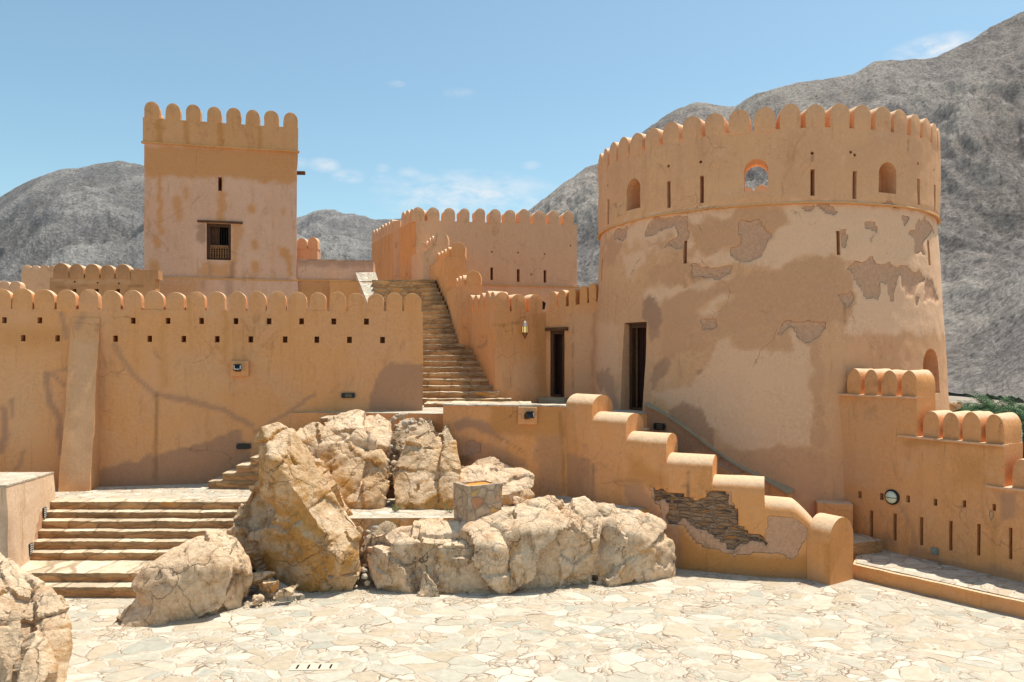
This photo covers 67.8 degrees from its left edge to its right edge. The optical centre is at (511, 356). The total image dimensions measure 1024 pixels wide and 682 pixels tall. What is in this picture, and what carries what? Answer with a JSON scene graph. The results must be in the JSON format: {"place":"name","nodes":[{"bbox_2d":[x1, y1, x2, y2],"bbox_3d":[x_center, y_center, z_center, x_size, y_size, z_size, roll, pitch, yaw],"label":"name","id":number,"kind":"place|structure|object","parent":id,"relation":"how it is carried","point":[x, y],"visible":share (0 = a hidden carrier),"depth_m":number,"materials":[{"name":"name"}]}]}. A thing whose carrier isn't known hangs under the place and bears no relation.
{"place":"outdoors","nodes":[
{"label":"outdoors","id":0,"kind":"place"},
{"bbox_2d":[22,498,252,597],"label":"stone staircase","id":1,"kind":"structure","parent":0,"point":[106,548],"depth_m":15.85,"materials":[{"name":"beige stone"}]},
{"bbox_2d":[0,160,321,281],"bbox_3d":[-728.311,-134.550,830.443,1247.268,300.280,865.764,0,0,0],"label":"mountain","id":2,"kind":"structure","parent":0,"point":[85,216],"depth_m":895.20,"materials":[{"name":"grey stone"}]},
{"bbox_2d":[297,210,440,259],"bbox_3d":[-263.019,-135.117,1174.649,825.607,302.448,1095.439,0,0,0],"label":"mountain","id":3,"kind":"structure","parent":0,"point":[339,235],"depth_m":1314.68,"materials":[{"name":"grey stone"}]},
{"bbox_2d":[76,575,798,628],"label":"gravel","id":4,"kind":"structure","parent":0,"point":[262,603],"depth_m":14.40,"materials":[{"name":"beige gravel"}]},
{"bbox_2d":[251,594,263,604],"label":"stone","id":5,"kind":"object","parent":4,"relation":"on","point":[257,599],"visible":1,"depth_m":13.66,"materials":[{"name":"stone"}]},
{"bbox_2d":[291,405,646,489],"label":"platform","id":6,"kind":"structure","parent":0,"point":[299,419],"depth_m":19.23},
{"bbox_2d":[372,279,510,404],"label":"long staircase","id":7,"kind":"structure","parent":6,"relation":"on","point":[452,370],"depth_m":24.25,"materials":[{"name":"stone"}]},
{"bbox_2d":[355,272,377,310],"bbox_3d":[-5.243,-1.015,28.664,0.740,4.631,3.178,0,0,-22],"label":"stair cheek","id":8,"kind":"object","parent":7,"relation":"on","point":[365,290],"visible":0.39,"depth_m":29.23,"materials":[{"name":"beige stone"}]},
{"bbox_2d":[430,242,466,304],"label":"stair parapet","id":9,"kind":"structure","parent":7,"relation":"on","point":[447,268],"depth_m":27.62,"materials":[{"name":"paint"}]},
{"bbox_2d":[446,271,481,349],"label":"stair parapet","id":10,"kind":"structure","parent":7,"relation":"on","point":[462,291],"depth_m":24.91,"materials":[{"name":"paint"}]},
{"bbox_2d":[424,401,530,406],"bbox_3d":[-0.950,1.368,21.704,3.000,0.165,1.093,0,0,0],"label":"landing step","id":11,"kind":"object","parent":6,"relation":"on","point":[433,403],"visible":0.45,"depth_m":21.61,"materials":[{"name":"stone"}]},
{"bbox_2d":[468,283,597,402],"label":"gate wall","id":12,"kind":"structure","parent":6,"relation":"on","point":[549,358],"depth_m":22.94,"materials":[{"name":"paint"}]},
{"bbox_2d":[522,317,527,338],"bbox_3d":[0.348,-0.858,22.822,0.175,0.676,0.347,0,0,-30],"label":"wall lantern","id":13,"kind":"object","parent":12,"relation":"attached to","point":[524,328],"depth_m":22.70,"materials":[{"name":"yellow glass"}]},
{"bbox_2d":[551,331,564,396],"bbox_3d":[1.467,0.207,23.248,0.498,2.025,0.375,0,0,33],"label":"door","id":14,"kind":"structure","parent":12,"relation":"in","point":[557,337],"depth_m":23.26,"materials":[{"name":"brown wood"}]},
{"bbox_2d":[350,489,646,550],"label":"terrace","id":15,"kind":"structure","parent":0,"point":[386,511],"depth_m":15.83,"materials":[{"name":"beige stone"}]},
{"bbox_2d":[296,423,365,505],"bbox_3d":[-4.076,2.571,17.168,1.725,2.158,1.907,0,0,0],"label":"boulder","id":16,"kind":"object","parent":15,"relation":"on","point":[335,458],"visible":0.55,"depth_m":16.68,"materials":[{"name":"beige stone"}]},
{"bbox_2d":[347,449,391,508],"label":"boulder","id":17,"kind":"object","parent":15,"relation":"on","point":[373,490],"visible":0.8,"depth_m":16.61,"materials":[{"name":"beige stone"}]},
{"bbox_2d":[323,410,391,459],"bbox_3d":[-3.561,2.086,17.933,1.617,1.684,2.156,0,0,0],"label":"boulder","id":18,"kind":"object","parent":17,"relation":"on","point":[362,430],"visible":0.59,"depth_m":17.32,"materials":[{"name":"stone"}]},
{"bbox_2d":[391,504,401,511],"bbox_3d":[-2.447,3.185,16.105,0.229,0.195,0.232,0,0,-25],"label":"shrub","id":19,"kind":"object","parent":15,"relation":"on","point":[394,508],"visible":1,"depth_m":16.08,"materials":[{"name":"green plant"}]},
{"bbox_2d":[388,416,451,486],"bbox_3d":[-2.146,2.239,18.380,1.719,1.556,1.590,0,0,0],"label":"rock outcrop","id":20,"kind":"object","parent":15,"relation":"on","point":[398,438],"visible":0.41,"depth_m":18.32,"materials":[{"name":"beige stone"}]},
{"bbox_2d":[401,420,407,426],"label":"cobble","id":21,"kind":"object","parent":20,"relation":"on","point":[404,423],"visible":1,"depth_m":17.66,"materials":[{"name":"grey stone"}]},
{"bbox_2d":[392,430,460,509],"bbox_3d":[-1.871,2.548,17.146,1.561,1.760,1.740,0,0,0],"label":"boulder","id":22,"kind":"object","parent":15,"relation":"on","point":[426,472],"visible":0.88,"depth_m":16.66,"materials":[{"name":"beige stone"}]},
{"bbox_2d":[441,503,452,512],"bbox_3d":[-1.304,3.176,15.995,0.378,0.213,0.204,0,0,0],"label":"shrub","id":23,"kind":"object","parent":15,"relation":"on","point":[447,508],"visible":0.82,"depth_m":16.00,"materials":[{"name":"green plant"}]},
{"bbox_2d":[460,457,534,506],"bbox_3d":[-0.350,2.905,17.379,1.732,1.162,1.900,0,0,0],"label":"boulder","id":24,"kind":"object","parent":15,"relation":"on","point":[514,481],"visible":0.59,"depth_m":17.00,"materials":[{"name":"stone"}]},
{"bbox_2d":[442,403,566,495],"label":"retaining wall","id":25,"kind":"structure","parent":15,"relation":"on","point":[477,432],"depth_m":18.10,"materials":[{"name":"paint"}]},
{"bbox_2d":[518,407,536,424],"bbox_3d":[0.359,1.395,17.942,0.453,0.412,0.392,0,0,8],"label":"wall floodlight","id":26,"kind":"object","parent":25,"relation":"attached to","point":[527,415],"depth_m":17.97,"materials":[{"name":"paint"}]},
{"bbox_2d":[512,496,523,504],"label":"stone","id":27,"kind":"object","parent":15,"relation":"on","point":[516,500],"visible":0.8,"depth_m":16.00,"materials":[{"name":"stone"}]},
{"bbox_2d":[519,489,533,498],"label":"stone","id":28,"kind":"object","parent":15,"relation":"on","point":[526,493],"visible":0.59,"depth_m":16.29,"materials":[{"name":"beige stone"}]},
{"bbox_2d":[0,0,1023,222],"label":"sky","id":29,"kind":"structure","parent":0,"point":[399,106],"materials":[{"name":"blue"}]},
{"bbox_2d":[60,565,1023,681],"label":"courtyard","id":30,"kind":"structure","parent":0,"point":[682,626],"depth_m":12.20,"materials":[{"name":"beige stone"}]},
{"bbox_2d":[0,472,54,565],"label":"wall","id":31,"kind":"structure","parent":30,"relation":"on","point":[26,498],"depth_m":15.13,"materials":[{"name":"paint"}]},
{"bbox_2d":[29,543,32,554],"bbox_3d":[-9.757,3.893,15.413,0.080,0.220,0.170,0,0,-14],"label":"vent grille","id":32,"kind":"object","parent":31,"relation":"attached to","point":[30,547],"visible":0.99,"depth_m":15.36,"materials":[{"name":"white metal"}]},
{"bbox_2d":[42,507,46,517],"bbox_3d":[-9.955,3.312,16.193,0.080,0.200,0.170,0,0,-14],"label":"vent grille","id":33,"kind":"object","parent":31,"relation":"attached to","point":[44,510],"visible":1,"depth_m":16.15,"materials":[{"name":"white metal"}]},
{"bbox_2d":[0,553,70,681],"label":"boulder","id":34,"kind":"object","parent":30,"relation":"on","point":[34,639],"visible":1,"depth_m":10.63,"materials":[{"name":"stone"}]},
{"bbox_2d":[111,528,251,626],"bbox_3d":[-5.620,3.931,13.621,1.722,1.681,2.394,0,0,20],"label":"boulder","id":35,"kind":"object","parent":30,"relation":"on","point":[209,573],"visible":0.88,"depth_m":12.99,"materials":[{"name":"stone"}]},
{"bbox_2d":[255,569,304,601],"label":"small rocks","id":36,"kind":"object","parent":30,"relation":"on","point":[297,595],"visible":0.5,"depth_m":14.10,"materials":[{"name":"beige stone"}]},
{"bbox_2d":[251,571,276,590],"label":"stone","id":37,"kind":"object","parent":36,"relation":"on","point":[258,579],"visible":0.74,"depth_m":14.16,"materials":[{"name":"brown stone"}]},
{"bbox_2d":[262,581,278,593],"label":"stone","id":38,"kind":"object","parent":36,"relation":"on","point":[270,587],"visible":1,"depth_m":14.05,"materials":[{"name":"brown stone"}]},
{"bbox_2d":[273,584,298,598],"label":"stone","id":39,"kind":"object","parent":30,"relation":"on","point":[287,592],"visible":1,"depth_m":13.83,"materials":[{"name":"stone"}]},
{"bbox_2d":[225,422,363,592],"bbox_3d":[-4.278,3.054,15.330,2.770,3.560,2.226,0,0,0],"label":"boulder","id":40,"kind":"object","parent":30,"relation":"on","point":[293,524],"visible":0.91,"depth_m":14.60,"materials":[{"name":"beige stone"}]},
{"bbox_2d":[289,663,338,669],"bbox_3d":[-2.869,4.495,11.045,0.680,0.002,0.240,0,0,-2],"label":"drain cover","id":41,"kind":"object","parent":30,"relation":"on","point":[315,666],"visible":1,"depth_m":11.05,"materials":[{"name":"stone"}]},
{"bbox_2d":[357,524,394,584],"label":"rock outcrop","id":42,"kind":"object","parent":30,"relation":"on","point":[383,528],"visible":0.26,"depth_m":15.22,"materials":[{"name":"beige stone"}]},
{"bbox_2d":[366,494,676,596],"bbox_3d":[0.249,3.782,15.418,6.329,1.992,2.054,0,0,-7],"label":"rock outcrop","id":43,"kind":"object","parent":30,"relation":"on","point":[552,540],"visible":0.95,"depth_m":14.82,"materials":[{"name":"stone"}]},
{"bbox_2d":[452,479,501,521],"bbox_3d":[-0.713,3.015,15.358,0.798,0.970,0.651,0,0,-33],"label":"stone box","id":44,"kind":"object","parent":43,"relation":"on","point":[474,499],"visible":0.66,"depth_m":15.13,"materials":[{"name":"beige stone"}]},
{"bbox_2d":[566,393,854,584],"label":"stepped wall","id":45,"kind":"structure","parent":30,"relation":"on","point":[726,524],"depth_m":16.02,"materials":[{"name":"paint"}]},
{"bbox_2d":[645,403,794,498],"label":"ramp wall","id":46,"kind":"structure","parent":30,"relation":"on","point":[689,440],"depth_m":18.23,"materials":[{"name":"paint"}]},
{"bbox_2d":[654,423,665,429],"bbox_3d":[3.632,1.721,18.758,0.311,0.161,0.032,0,0,34],"label":"plaque","id":47,"kind":"object","parent":46,"relation":"attached to","point":[659,426],"visible":1,"depth_m":18.75,"materials":[{"name":"black metal"}]},
{"bbox_2d":[592,103,949,517],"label":"round tower","id":48,"kind":"structure","parent":30,"relation":"on","point":[739,322],"depth_m":18.05,"materials":[{"name":"paint"}]},
{"bbox_2d":[629,323,645,410],"bbox_3d":[3.479,0.266,20.027,0.375,2.288,0.893,0,0,-32],"label":"door","id":49,"kind":"structure","parent":48,"relation":"in","point":[632,327],"depth_m":20.30,"materials":[{"name":"brown wood"}]},
{"bbox_2d":[853,532,881,559],"bbox_3d":[6.789,4.220,16.880,1.861,0.560,1.808,0,0,-21],"label":"landing","id":50,"kind":"object","parent":30,"relation":"on","point":[864,544],"visible":0.07,"depth_m":16.25,"materials":[{"name":"stone"}]},
{"bbox_2d":[836,368,1023,582],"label":"loophole wall","id":51,"kind":"structure","parent":30,"relation":"on","point":[955,480],"depth_m":15.71,"materials":[{"name":"paint"}]},
{"bbox_2d":[815,500,852,525],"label":"corner block","id":52,"kind":"structure","parent":51,"relation":"attached to","point":[843,508],"depth_m":16.97,"materials":[{"name":"paint"}]},
{"bbox_2d":[884,489,899,504],"bbox_3d":[8.142,3.021,16.364,0.175,0.326,0.326,0,0,-30],"label":"bulkhead lamp","id":53,"kind":"object","parent":51,"relation":"attached to","point":[892,496],"visible":1,"depth_m":16.30,"materials":[{"name":"white glass"}]},
{"bbox_2d":[931,547,938,554],"bbox_3d":[8.629,3.974,15.553,0.105,0.140,0.120,0,0,-30],"label":"junction box","id":54,"kind":"object","parent":51,"relation":"attached to","point":[934,551],"visible":1,"depth_m":15.52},
{"bbox_2d":[854,549,1023,617],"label":"stone ledge","id":55,"kind":"object","parent":30,"relation":"on","point":[947,582],"visible":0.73,"depth_m":14.48,"materials":[{"name":"stone"},{"name":"plaster"}]},
{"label":"terrace body","id":56,"kind":"structure","parent":30,"relation":"on","visible":0},
{"bbox_2d":[51,484,251,501],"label":"terrace","id":57,"kind":"structure","parent":56,"relation":"on","point":[189,491],"depth_m":17.62,"materials":[{"name":"beige stone"}]},
{"bbox_2d":[0,288,422,491],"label":"curtain wall","id":58,"kind":"structure","parent":57,"relation":"on","point":[127,388],"depth_m":18.86,"materials":[{"name":"paint"}]},
{"bbox_2d":[230,361,248,375],"bbox_3d":[-6.805,0.295,18.992,0.436,0.381,0.368,0,0,-10],"label":"wall floodlight","id":59,"kind":"object","parent":58,"relation":"attached to","point":[239,368],"depth_m":19.01,"materials":[{"name":"paint"}]},
{"bbox_2d":[236,443,250,448],"bbox_3d":[-6.733,2.248,19.096,0.349,0.142,0.032,0,0,-10],"label":"plaque","id":60,"kind":"object","parent":58,"relation":"attached to","point":[244,446],"visible":1,"depth_m":19.09,"materials":[{"name":"black metal"}]},
{"bbox_2d":[341,393,354,397],"bbox_3d":[-4.204,0.994,19.538,0.346,0.134,0.032,0,0,-10],"label":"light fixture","id":61,"kind":"object","parent":58,"relation":"attached to","point":[347,395],"visible":1,"depth_m":19.53,"materials":[{"name":"black metal"}]},
{"bbox_2d":[208,415,333,488],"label":"side steps","id":62,"kind":"structure","parent":57,"relation":"on","point":[243,475],"depth_m":18.24,"materials":[{"name":"stone"}]},
{"label":"cobble","id":63,"kind":"object","parent":30,"relation":"on","visible":0},
{"bbox_2d":[361,573,367,578],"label":"cobble","id":64,"kind":"object","parent":63,"relation":"on","point":[364,576],"visible":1,"depth_m":14.74,"materials":[{"name":"beige stone"}]},
{"bbox_2d":[529,11,1023,400],"bbox_3d":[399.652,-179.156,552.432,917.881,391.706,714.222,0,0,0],"label":"mountain","id":65,"kind":"structure","parent":0,"point":[967,98],"depth_m":491.05,"materials":[{"name":"grey stone"}]},
{"bbox_2d":[949,392,1023,411],"bbox_3d":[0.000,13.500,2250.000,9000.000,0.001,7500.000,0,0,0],"label":"ground","id":66,"kind":"structure","parent":0,"point":[954,397],"depth_m":245.77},
{"bbox_2d":[950,401,961,410],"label":"stone","id":67,"kind":"object","parent":66,"relation":"on","point":[955,405],"visible":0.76,"depth_m":25.84,"materials":[{"name":"beige stone"}]},
{"bbox_2d":[951,406,980,411],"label":"palm tree","id":68,"kind":"object","parent":66,"relation":"on","point":[962,407],"visible":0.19,"depth_m":84.27,"materials":[{"name":"green plant"}]},
{"bbox_2d":[965,393,1004,411],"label":"palm tree","id":69,"kind":"object","parent":66,"relation":"on","point":[984,401],"visible":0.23,"depth_m":89.12,"materials":[{"name":"green plant"}]},
{"bbox_2d":[961,391,1022,419],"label":"palm tree","id":70,"kind":"object","parent":66,"relation":"on","point":[987,405],"visible":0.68,"depth_m":82.39,"materials":[{"name":"green plant"}]},
{"bbox_2d":[974,396,1023,431],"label":"palm tree","id":71,"kind":"object","parent":66,"relation":"on","point":[1008,408],"visible":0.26,"depth_m":84.29,"materials":[{"name":"green plant"}]},
{"bbox_2d":[998,395,1023,422],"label":"palm tree","id":72,"kind":"object","parent":66,"relation":"on","point":[1021,405],"visible":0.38,"depth_m":87.11,"materials":[{"name":"green plant"}]},
{"bbox_2d":[1021,417,1023,458],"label":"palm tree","id":73,"kind":"object","parent":66,"relation":"on","point":[1023,438],"visible":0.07,"depth_m":96.94,"materials":[{"name":"green plant"}]},
{"label":"stair head","id":74,"kind":"structure","parent":0,"visible":0},
{"bbox_2d":[411,232,449,279],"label":"stair parapet","id":75,"kind":"structure","parent":74,"relation":"on","point":[423,258],"depth_m":30.42,"materials":[{"name":"paint"}]},
{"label":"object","id":76,"kind":"structure","parent":0,"visible":0},
{"label":"upper court","id":77,"kind":"structure","parent":76,"relation":"on","visible":0},
{"bbox_2d":[0,281,25,292],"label":"parapet","id":78,"kind":"structure","parent":77,"relation":"on","point":[13,286],"depth_m":22.75,"materials":[{"name":"paint"}]},
{"bbox_2d":[21,265,140,294],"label":"wall","id":79,"kind":"structure","parent":77,"relation":"on","point":[35,279],"depth_m":31.18,"materials":[{"name":"paint"}]},
{"bbox_2d":[50,263,162,302],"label":"wall","id":80,"kind":"structure","parent":77,"relation":"on","point":[121,279],"depth_m":25.35,"materials":[{"name":"paint"}]},
{"bbox_2d":[141,101,304,310],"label":"square tower","id":81,"kind":"structure","parent":77,"relation":"on","point":[220,206],"depth_m":28.93,"materials":[{"name":"paint"}]},
{"bbox_2d":[207,223,230,259],"bbox_3d":[-11.222,-4.365,29.261,0.902,1.409,0.584,0,0,-14],"label":"window","id":82,"kind":"structure","parent":81,"relation":"in","point":[218,235],"depth_m":29.07,"materials":[{"name":"brown wood"}]},
{"bbox_2d":[297,237,320,267],"bbox_3d":[-9.291,-3.675,34.288,1.244,3.359,0.640,0,0,0],"label":"parapet stub","id":83,"kind":"object","parent":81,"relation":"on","point":[309,248],"visible":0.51,"depth_m":33.99,"materials":[{"name":"paint"}]},
{"bbox_2d":[297,259,374,310],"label":"side block","id":84,"kind":"structure","parent":77,"relation":"on","point":[316,275],"depth_m":29.83,"materials":[{"name":"paint"}]},
{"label":"cobble","id":85,"kind":"object","parent":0,"visible":0},
{"bbox_2d":[399,412,407,417],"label":"cobble","id":86,"kind":"object","parent":85,"relation":"on","point":[403,414],"visible":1,"depth_m":17.92,"materials":[{"name":"beige stone"}]},
{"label":"cobble","id":87,"kind":"object","parent":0,"visible":0},
{"bbox_2d":[408,425,416,430],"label":"cobble","id":88,"kind":"object","parent":87,"relation":"on","point":[412,428],"visible":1,"depth_m":17.58,"materials":[{"name":"beige stone"}]},
{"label":"fort hill","id":89,"kind":"structure","parent":0,"visible":0},
{"bbox_2d":[330,281,371,310],"bbox_3d":[-5.050,0.778,31.625,4.900,7.356,4.750,0,0,0],"label":"stair head","id":90,"kind":"object","parent":89,"relation":"on","point":[347,289],"visible":0.14,"depth_m":29.25},
{"bbox_2d":[372,207,579,311],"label":"keep","id":91,"kind":"structure","parent":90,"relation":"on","point":[523,252],"depth_m":33.72,"materials":[{"name":"paint"}]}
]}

